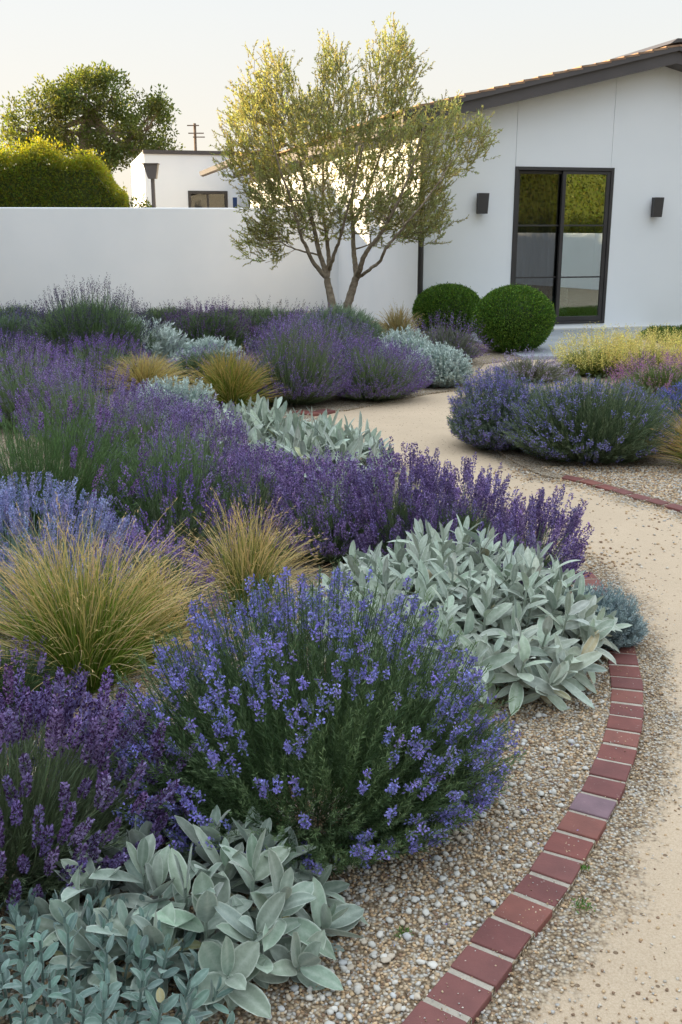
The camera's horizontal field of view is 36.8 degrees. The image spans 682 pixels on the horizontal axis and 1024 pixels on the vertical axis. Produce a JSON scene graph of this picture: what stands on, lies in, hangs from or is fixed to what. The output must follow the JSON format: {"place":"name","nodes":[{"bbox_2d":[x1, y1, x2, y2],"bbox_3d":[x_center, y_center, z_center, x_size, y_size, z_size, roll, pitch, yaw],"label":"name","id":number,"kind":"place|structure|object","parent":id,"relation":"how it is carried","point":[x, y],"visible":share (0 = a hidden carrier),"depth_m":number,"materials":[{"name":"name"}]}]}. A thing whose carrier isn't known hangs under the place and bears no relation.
{"place":"outdoors","nodes":[
{"label":"outdoors","id":0,"kind":"place"},
{"bbox_2d":[130,150,268,207],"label":"flat roof building","id":1,"kind":"structure","parent":0,"point":[180,182],"depth_m":29.85,"materials":[{"name":"white paint"}]},
{"bbox_2d":[188,191,227,207],"bbox_3d":[-3.918,-8.704,30.264,1.160,1.500,0.120,-4,16,-14],"label":"window","id":2,"kind":"structure","parent":1,"relation":"in","point":[225,193],"depth_m":30.06,"materials":[{"name":"paint"}]},
{"bbox_2d":[232,197,239,207],"bbox_3d":[-3.106,-9.107,30.296,0.200,0.420,0.034,-4,16,-14],"label":"wall sign","id":3,"kind":"object","parent":1,"relation":"attached to","point":[235,200],"visible":0.64,"depth_m":30.26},
{"bbox_2d":[0,612,611,1023],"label":"gravel","id":4,"kind":"structure","parent":0,"point":[462,928],"depth_m":2.52,"materials":[{"name":"beige gravel"}]},
{"bbox_2d":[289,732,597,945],"bbox_3d":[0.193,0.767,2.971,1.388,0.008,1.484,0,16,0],"label":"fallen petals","id":5,"kind":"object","parent":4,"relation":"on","point":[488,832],"visible":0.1,"depth_m":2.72,"materials":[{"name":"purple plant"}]},
{"bbox_2d":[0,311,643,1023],"bbox_3d":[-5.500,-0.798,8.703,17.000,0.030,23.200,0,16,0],"label":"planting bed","id":6,"kind":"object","parent":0,"point":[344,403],"visible":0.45,"depth_m":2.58,"materials":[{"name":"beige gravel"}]},
{"bbox_2d":[0,300,44,358],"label":"lavender bush","id":7,"kind":"object","parent":6,"relation":"on","point":[12,324],"visible":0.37,"depth_m":12.40,"materials":[{"name":"purple plant"}]},
{"bbox_2d":[0,301,46,323],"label":"lavender bush","id":8,"kind":"object","parent":6,"relation":"on","point":[12,310],"visible":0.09,"depth_m":15.14,"materials":[{"name":"green plant"}]},
{"bbox_2d":[0,327,68,392],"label":"lavender bush","id":9,"kind":"object","parent":6,"relation":"on","point":[13,356],"visible":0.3,"depth_m":9.88,"materials":[{"name":"purple plant"}]},
{"bbox_2d":[0,636,89,733],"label":"lavender bush","id":10,"kind":"object","parent":6,"relation":"on","point":[31,682],"visible":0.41,"depth_m":3.32,"materials":[{"name":"purple plant"}]},
{"bbox_2d":[0,329,99,429],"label":"lavender bush","id":11,"kind":"object","parent":6,"relation":"on","point":[7,402],"visible":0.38,"depth_m":8.07,"materials":[{"name":"purple plant"}]},
{"bbox_2d":[0,471,153,627],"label":"catmint bush","id":12,"kind":"object","parent":6,"relation":"on","point":[7,494],"visible":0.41,"depth_m":4.16,"materials":[{"name":"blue plant"}]},
{"bbox_2d":[15,351,154,451],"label":"lavender bush","id":13,"kind":"object","parent":6,"relation":"on","point":[93,400],"visible":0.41,"depth_m":7.30,"materials":[{"name":"purple plant"}]},
{"bbox_2d":[17,272,161,367],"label":"lavender bush","id":14,"kind":"object","parent":6,"relation":"on","point":[77,319],"visible":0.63,"depth_m":11.22,"materials":[{"name":"green plant"}]},
{"bbox_2d":[0,388,184,563],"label":"lavender bush","id":15,"kind":"object","parent":6,"relation":"on","point":[70,466],"visible":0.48,"depth_m":4.81,"materials":[{"name":"green plant"}]},
{"bbox_2d":[0,663,196,910],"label":"lavender bush","id":16,"kind":"object","parent":6,"relation":"on","point":[40,824],"visible":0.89,"depth_m":2.42,"materials":[{"name":"purple plant"}]},
{"bbox_2d":[43,329,155,391],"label":"lavender bush","id":17,"kind":"object","parent":6,"relation":"on","point":[105,359],"visible":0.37,"depth_m":10.00,"materials":[{"name":"purple plant"}]},
{"bbox_2d":[39,698,181,802],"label":"lavender bush","id":18,"kind":"object","parent":6,"relation":"on","point":[102,724],"visible":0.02,"depth_m":2.91,"materials":[{"name":"purple plant"}]},
{"bbox_2d":[0,880,234,1023],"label":"grey leaved herb","id":19,"kind":"object","parent":6,"relation":"on","point":[103,1004],"visible":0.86,"depth_m":2.03,"materials":[{"name":"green plant"}]},
{"bbox_2d":[0,491,241,697],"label":"feather grass","id":20,"kind":"object","parent":6,"relation":"on","point":[70,640],"depth_m":3.46,"materials":[{"name":"green plant"}]},
{"bbox_2d":[82,378,207,472],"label":"lavender bush","id":21,"kind":"object","parent":6,"relation":"on","point":[130,422],"visible":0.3,"depth_m":6.60,"materials":[{"name":"purple plant"}]},
{"bbox_2d":[61,516,229,627],"bbox_3d":[-0.769,0.243,4.103,0.635,0.475,0.628,7,17,25],"label":"lavender bush","id":22,"kind":"object","parent":6,"relation":"on","point":[131,540],"visible":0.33,"depth_m":4.07,"materials":[{"name":"purple plant"}]},
{"bbox_2d":[95,344,198,391],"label":"feather grass","id":23,"kind":"object","parent":6,"relation":"on","point":[146,370],"depth_m":9.76,"materials":[{"name":"yellow plant"}]},
{"bbox_2d":[110,313,198,368],"bbox_3d":[-2.298,-1.951,11.683,1.268,0.640,1.256,-14,21,-42],"label":"artemisia mound","id":24,"kind":"object","parent":6,"relation":"on","point":[167,335],"visible":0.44,"depth_m":11.52,"materials":[{"name":"grey plant"}]},
{"bbox_2d":[132,299,202,330],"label":"lavender bush","id":25,"kind":"object","parent":6,"relation":"on","point":[155,312],"visible":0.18,"depth_m":15.20,"materials":[{"name":"purple plant"}]},
{"bbox_2d":[95,462,246,574],"bbox_3d":[-0.787,0.037,4.692,0.712,0.542,0.704,0,16,0],"label":"lavender bush","id":26,"kind":"object","parent":6,"relation":"on","point":[147,526],"visible":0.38,"depth_m":4.67,"materials":[{"name":"purple plant"}]},
{"bbox_2d":[89,416,255,553],"bbox_3d":[-0.855,-0.117,4.972,0.904,0.719,0.843,0,16,0],"label":"lavender bush","id":27,"kind":"object","parent":6,"relation":"on","point":[184,471],"visible":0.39,"depth_m":4.82,"materials":[{"name":"purple plant"}]},
{"bbox_2d":[127,374,218,426],"bbox_3d":[-1.389,-0.923,8.368,0.771,0.416,0.901,0,16,0],"label":"artemisia mound","id":28,"kind":"object","parent":6,"relation":"on","point":[195,393],"visible":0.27,"depth_m":8.29,"materials":[{"name":"grey plant"}]},
{"bbox_2d":[18,805,368,1019],"bbox_3d":[-0.344,0.813,2.275,0.821,0.293,0.635,2,16,8],"label":"silver sage","id":29,"kind":"object","parent":6,"relation":"on","point":[278,899],"visible":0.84,"depth_m":2.19,"materials":[{"name":"green plant"}]},
{"bbox_2d":[135,392,263,493],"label":"lavender bush","id":30,"kind":"object","parent":6,"relation":"on","point":[184,419],"visible":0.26,"depth_m":5.79,"materials":[{"name":"purple plant"}]},
{"bbox_2d":[161,342,244,382],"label":"lavender bush","id":31,"kind":"object","parent":6,"relation":"on","point":[188,362],"visible":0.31,"depth_m":10.55,"materials":[{"name":"plant"}]},
{"bbox_2d":[163,335,245,363],"bbox_3d":[-1.558,-1.852,11.795,0.919,0.398,0.924,13,20,39],"label":"artemisia mound","id":32,"kind":"object","parent":6,"relation":"on","point":[203,342],"visible":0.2,"depth_m":11.67,"materials":[{"name":"green plant"}]},
{"bbox_2d":[160,295,256,352],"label":"lavender bush","id":33,"kind":"object","parent":6,"relation":"on","point":[216,324],"visible":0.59,"depth_m":12.66,"materials":[{"name":"purple plant"}]},
{"bbox_2d":[177,345,290,409],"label":"feather grass","id":34,"kind":"object","parent":6,"relation":"on","point":[232,381],"depth_m":8.70,"materials":[{"name":"plant"}]},
{"bbox_2d":[196,305,273,317],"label":"lavender bush","id":35,"kind":"object","parent":6,"relation":"on","point":[235,311],"visible":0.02,"depth_m":15.55,"materials":[{"name":"purple plant"}]},
{"bbox_2d":[182,433,315,548],"bbox_3d":[-0.450,-0.108,5.095,0.730,0.598,0.752,0,16,0],"label":"lavender bush","id":36,"kind":"object","parent":6,"relation":"on","point":[261,492],"visible":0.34,"depth_m":5.00,"materials":[{"name":"purple plant"}]},
{"bbox_2d":[191,393,311,481],"bbox_3d":[-0.590,-0.558,6.872,1.060,0.479,1.142,-12,20,-37],"label":"silver sage","id":37,"kind":"object","parent":6,"relation":"on","point":[260,415],"visible":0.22,"depth_m":6.77,"materials":[{"name":"green plant"}]},
{"bbox_2d":[163,487,343,617],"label":"feather grass","id":38,"kind":"object","parent":6,"relation":"on","point":[238,570],"depth_m":4.15,"materials":[{"name":"green plant"}]},
{"bbox_2d":[223,296,316,348],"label":"lavender bush","id":39,"kind":"object","parent":6,"relation":"on","point":[263,314],"visible":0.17,"depth_m":13.55,"materials":[{"name":"purple plant"}]},
{"bbox_2d":[237,307,354,405],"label":"lavender bush","id":40,"kind":"object","parent":6,"relation":"on","point":[310,385],"visible":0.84,"depth_m":9.05,"materials":[{"name":"purple plant"}]},
{"bbox_2d":[85,555,527,876],"bbox_3d":[-0.087,0.493,2.750,1.183,0.721,1.106,0,16,0],"label":"rosemary bush","id":41,"kind":"object","parent":6,"relation":"on","point":[408,778],"visible":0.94,"depth_m":2.60,"materials":[{"name":"blue plant"}]},
{"bbox_2d":[252,304,380,371],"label":"lavender bush","id":42,"kind":"object","parent":6,"relation":"on","point":[338,326],"visible":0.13,"depth_m":10.83,"materials":[{"name":"purple plant"}]},
{"bbox_2d":[254,445,395,565],"bbox_3d":[-0.070,-0.034,4.937,0.712,0.549,0.731,0,16,0],"label":"lavender bush","id":43,"kind":"object","parent":6,"relation":"on","point":[332,547],"visible":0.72,"depth_m":4.82,"materials":[{"name":"purple plant"}]},
{"bbox_2d":[42,683,607,1023],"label":"pebbles","id":44,"kind":"object","parent":6,"relation":"on","point":[384,958],"visible":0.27,"depth_m":2.43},
{"bbox_2d":[250,408,408,499],"bbox_3d":[-0.116,-0.441,6.498,1.103,0.454,1.279,0,16,0],"label":"silver sage","id":45,"kind":"object","parent":6,"relation":"on","point":[302,437],"visible":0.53,"depth_m":6.35,"materials":[{"name":"green plant"}]},
{"bbox_2d":[288,300,389,355],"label":"lavender bush","id":46,"kind":"object","parent":6,"relation":"on","point":[362,317],"visible":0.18,"depth_m":12.77,"materials":[{"name":"purple plant"}]},
{"bbox_2d":[209,12,502,313],"bbox_3d":[0.202,-4.307,13.512,3.864,4.204,2.368,0,16,0],"label":"olive tree","id":47,"kind":"object","parent":6,"relation":"on","point":[315,119],"visible":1,"depth_m":13.21,"materials":[{"name":"green plant"}]},
{"bbox_2d":[321,332,437,400],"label":"lavender bush","id":48,"kind":"object","parent":6,"relation":"on","point":[381,381],"visible":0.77,"depth_m":9.39,"materials":[{"name":"purple plant"}]},
{"bbox_2d":[329,436,470,558],"bbox_3d":[0.299,-0.050,4.841,0.716,0.618,0.706,0,16,0],"label":"lavender bush","id":49,"kind":"object","parent":6,"relation":"on","point":[404,493],"visible":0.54,"depth_m":4.74,"materials":[{"name":"purple plant"}]},
{"bbox_2d":[391,925,411,939],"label":"weed tuft","id":50,"kind":"object","parent":6,"relation":"on","point":[401,931],"visible":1,"depth_m":2.32,"materials":[{"name":"green plant"}]},
{"bbox_2d":[374,300,432,337],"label":"feather grass","id":51,"kind":"object","parent":6,"relation":"on","point":[396,321],"depth_m":13.84,"materials":[{"name":"beige plant"}]},
{"bbox_2d":[376,324,432,367],"bbox_3d":[0.699,-1.783,11.214,0.702,0.550,0.719,0,16,0],"label":"artemisia mound","id":52,"kind":"object","parent":6,"relation":"on","point":[416,339],"visible":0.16,"depth_m":11.09,"materials":[{"name":"green plant"}]},
{"bbox_2d":[403,339,473,387],"bbox_3d":[0.976,-1.507,10.357,0.776,0.483,0.729,0,16,0],"label":"artemisia mound","id":53,"kind":"object","parent":6,"relation":"on","point":[450,366],"visible":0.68,"depth_m":10.17,"materials":[{"name":"grey plant"}]},
{"bbox_2d":[411,281,479,338],"bbox_3d":[1.538,-2.891,14.719,1.060,0.829,1.075,0,16,0],"label":"boxwood ball","id":54,"kind":"object","parent":6,"relation":"on","point":[455,298],"visible":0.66,"depth_m":14.36,"materials":[{"name":"green plant"}]},
{"bbox_2d":[411,309,493,360],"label":"lavender bush","id":55,"kind":"object","parent":6,"relation":"on","point":[469,350],"visible":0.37,"depth_m":11.97,"materials":[{"name":"purple plant"}]},
{"bbox_2d":[287,514,631,715],"bbox_3d":[0.424,0.269,3.882,1.272,0.483,1.446,-4,16,-14],"label":"silver sage","id":56,"kind":"object","parent":6,"relation":"on","point":[508,607],"visible":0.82,"depth_m":3.62,"materials":[{"name":"green plant"}]},
{"bbox_2d":[392,452,528,574],"bbox_3d":[0.558,0.016,4.710,0.621,0.568,0.632,5,16,18],"label":"lavender bush","id":57,"kind":"object","parent":6,"relation":"on","point":[481,488],"visible":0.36,"depth_m":4.62,"materials":[{"name":"purple plant"}]},
{"bbox_2d":[478,484,593,592],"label":"lavender bush","id":58,"kind":"object","parent":6,"relation":"on","point":[514,525],"visible":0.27,"depth_m":4.30,"materials":[{"name":"purple plant"}]},
{"bbox_2d":[579,863,595,871],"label":"weed tuft","id":59,"kind":"object","parent":6,"relation":"on","point":[583,866],"visible":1,"depth_m":2.56,"materials":[{"name":"green plant"}]},
{"bbox_2d":[560,580,650,651],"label":"santolina bush","id":60,"kind":"object","parent":6,"relation":"on","point":[634,633],"visible":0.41,"depth_m":3.88,"materials":[{"name":"grey plant"}]},
{"bbox_2d":[0,0,681,207],"label":"sky","id":61,"kind":"structure","parent":0,"point":[191,48],"materials":[{"name":"white"}]},
{"bbox_2d":[314,340,681,1023],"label":"path","id":62,"kind":"structure","parent":0,"point":[422,420],"depth_m":2.77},
{"bbox_2d":[292,409,335,415],"bbox_3d":[-0.248,-0.855,8.899,0.273,0.051,0.307,12,19,36],"label":"brick edging","id":63,"kind":"object","parent":62,"relation":"on","point":[318,412],"visible":0.43,"depth_m":8.85,"materials":[{"name":"red brick"}]},
{"bbox_2d":[377,424,670,952],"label":"leaf litter","id":64,"kind":"object","parent":62,"relation":"on","point":[621,587],"visible":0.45,"depth_m":4.73,"materials":[{"name":"brown plant"}]},
{"bbox_2d":[424,561,681,1023],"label":"grit","id":65,"kind":"object","parent":62,"relation":"on","point":[596,899],"visible":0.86,"depth_m":2.49,"materials":[{"name":"beige gravel"}]},
{"bbox_2d":[569,896,595,913],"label":"weed tuft","id":66,"kind":"object","parent":62,"relation":"on","point":[583,902],"visible":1,"depth_m":2.42,"materials":[{"name":"green plant"}]},
{"bbox_2d":[463,328,645,359],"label":"terrace","id":67,"kind":"structure","parent":0,"point":[545,348],"depth_m":14.31,"materials":[{"name":"concrete"}]},
{"bbox_2d":[471,282,558,352],"bbox_3d":[2.217,-2.485,13.121,1.104,0.904,1.109,0,16,0],"label":"boxwood ball","id":68,"kind":"object","parent":67,"relation":"on","point":[518,318],"visible":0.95,"depth_m":12.79,"materials":[{"name":"green plant"}]},
{"bbox_2d":[483,350,681,512],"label":"planting bed","id":69,"kind":"object","parent":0,"point":[532,463],"visible":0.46,"depth_m":6.94,"materials":[{"name":"beige gravel"}]},
{"bbox_2d":[446,365,552,451],"bbox_3d":[1.205,-0.774,7.486,0.884,0.618,0.948,0,16,0],"label":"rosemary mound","id":70,"kind":"object","parent":69,"relation":"on","point":[477,422],"visible":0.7,"depth_m":7.30,"materials":[{"name":"purple plant"}]},
{"bbox_2d":[483,348,578,382],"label":"lavender bush","id":71,"kind":"object","parent":69,"relation":"on","point":[526,367],"visible":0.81,"depth_m":10.69,"materials":[{"name":"purple plant"}]},
{"bbox_2d":[500,372,681,464],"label":"lavender mound","id":72,"kind":"object","parent":69,"relation":"on","point":[598,425],"visible":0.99,"depth_m":6.83,"materials":[{"name":"purple plant"}]},
{"bbox_2d":[548,321,644,377],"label":"yellow flowers","id":73,"kind":"object","parent":69,"relation":"on","point":[584,362],"visible":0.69,"depth_m":10.98,"materials":[{"name":"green plant"}]},
{"bbox_2d":[602,322,681,377],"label":"yellow flowers","id":74,"kind":"object","parent":69,"relation":"on","point":[649,346],"visible":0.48,"depth_m":10.78,"materials":[{"name":"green plant"}]},
{"bbox_2d":[603,345,681,395],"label":"pink flowers","id":75,"kind":"object","parent":69,"relation":"on","point":[666,377],"visible":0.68,"depth_m":9.80,"materials":[{"name":"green plant"}]},
{"bbox_2d":[641,402,681,465],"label":"feather grass","id":76,"kind":"object","parent":69,"relation":"on","point":[675,446],"depth_m":6.72,"materials":[{"name":"plant"}]},
{"bbox_2d":[650,379,681,451],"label":"rosemary mound","id":77,"kind":"object","parent":69,"relation":"on","point":[677,399],"visible":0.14,"depth_m":7.29,"materials":[{"name":"blue plant"}]},
{"bbox_2d":[650,328,681,374],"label":"yellow flowers","id":78,"kind":"object","parent":69,"relation":"on","point":[671,352],"visible":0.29,"depth_m":10.71,"materials":[{"name":"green plant"}]},
{"bbox_2d":[493,465,681,568],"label":"gravel","id":79,"kind":"structure","parent":0,"point":[647,475],"depth_m":6.45,"materials":[{"name":"beige gravel"}]},
{"label":"ground","id":80,"kind":"structure","parent":0,"visible":0},
{"bbox_2d":[0,127,129,207],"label":"hedge","id":81,"kind":"object","parent":80,"relation":"on","point":[29,177],"visible":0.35,"depth_m":22.19,"materials":[{"name":"green plant"}]},
{"bbox_2d":[0,59,184,173],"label":"broadleaf tree","id":82,"kind":"object","parent":80,"relation":"on","point":[64,99],"visible":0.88,"depth_m":38.94,"materials":[{"name":"green plant"}]},
{"bbox_2d":[127,193,151,207],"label":"dark shrub","id":83,"kind":"object","parent":80,"relation":"on","point":[144,205],"visible":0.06,"depth_m":23.47,"materials":[{"name":"green plant"}]},
{"bbox_2d":[142,163,159,207],"bbox_3d":[-3.876,-5.744,21.237,0.330,2.820,0.220,0,16,0],"label":"lamp post","id":84,"kind":"object","parent":80,"relation":"on","point":[151,170],"visible":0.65,"depth_m":20.84,"materials":[{"name":"metal"}]},
{"bbox_2d":[0,207,337,312],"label":"garden wall","id":85,"kind":"structure","parent":80,"relation":"on","point":[154,257],"depth_m":19.25,"materials":[{"name":"white paint"}]},
{"bbox_2d":[187,123,204,150],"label":"utility pole","id":86,"kind":"object","parent":80,"relation":"on","point":[194,125],"visible":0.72,"depth_m":56.39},
{"bbox_2d":[200,38,681,335],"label":"house","id":87,"kind":"structure","parent":80,"relation":"on","point":[579,173],"depth_m":15.37,"materials":[{"name":"white paint"}]},
{"bbox_2d":[476,193,488,213],"bbox_3d":[2.059,-4.502,14.942,0.164,0.288,0.134,-4,16,-14],"label":"wall lamp","id":88,"kind":"object","parent":87,"relation":"attached to","point":[482,202],"visible":1,"depth_m":14.88,"materials":[{"name":"metal"}]},
{"bbox_2d":[510,166,614,323],"bbox_3d":[3.318,-4.019,15.541,1.600,2.300,0.140,-4,16,-14],"label":"sliding door","id":89,"kind":"structure","parent":87,"relation":"in","point":[539,192],"depth_m":15.43,"materials":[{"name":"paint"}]},
{"bbox_2d":[651,197,663,216],"bbox_3d":[4.819,-4.654,15.641,0.164,0.288,0.134,-4,16,-14],"label":"wall lamp","id":90,"kind":"object","parent":87,"relation":"attached to","point":[657,206],"visible":1,"depth_m":15.58,"materials":[{"name":"metal"}]},
{"bbox_2d":[402,572,643,1023],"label":"brick edging","id":91,"kind":"object","parent":80,"relation":"on","point":[554,868],"visible":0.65,"depth_m":2.53,"materials":[{"name":"red brick"}]},
{"bbox_2d":[562,475,681,511],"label":"brick edging","id":92,"kind":"object","parent":80,"relation":"on","point":[672,506],"visible":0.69,"depth_m":6.20,"materials":[{"name":"red brick"}]},
{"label":"lawn","id":93,"kind":"structure","parent":0,"visible":0},
{"bbox_2d":[638,324,681,344],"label":"grass","id":94,"kind":"structure","parent":93,"relation":"on","point":[662,327],"depth_m":15.33,"materials":[{"name":"green plant"}]}
]}

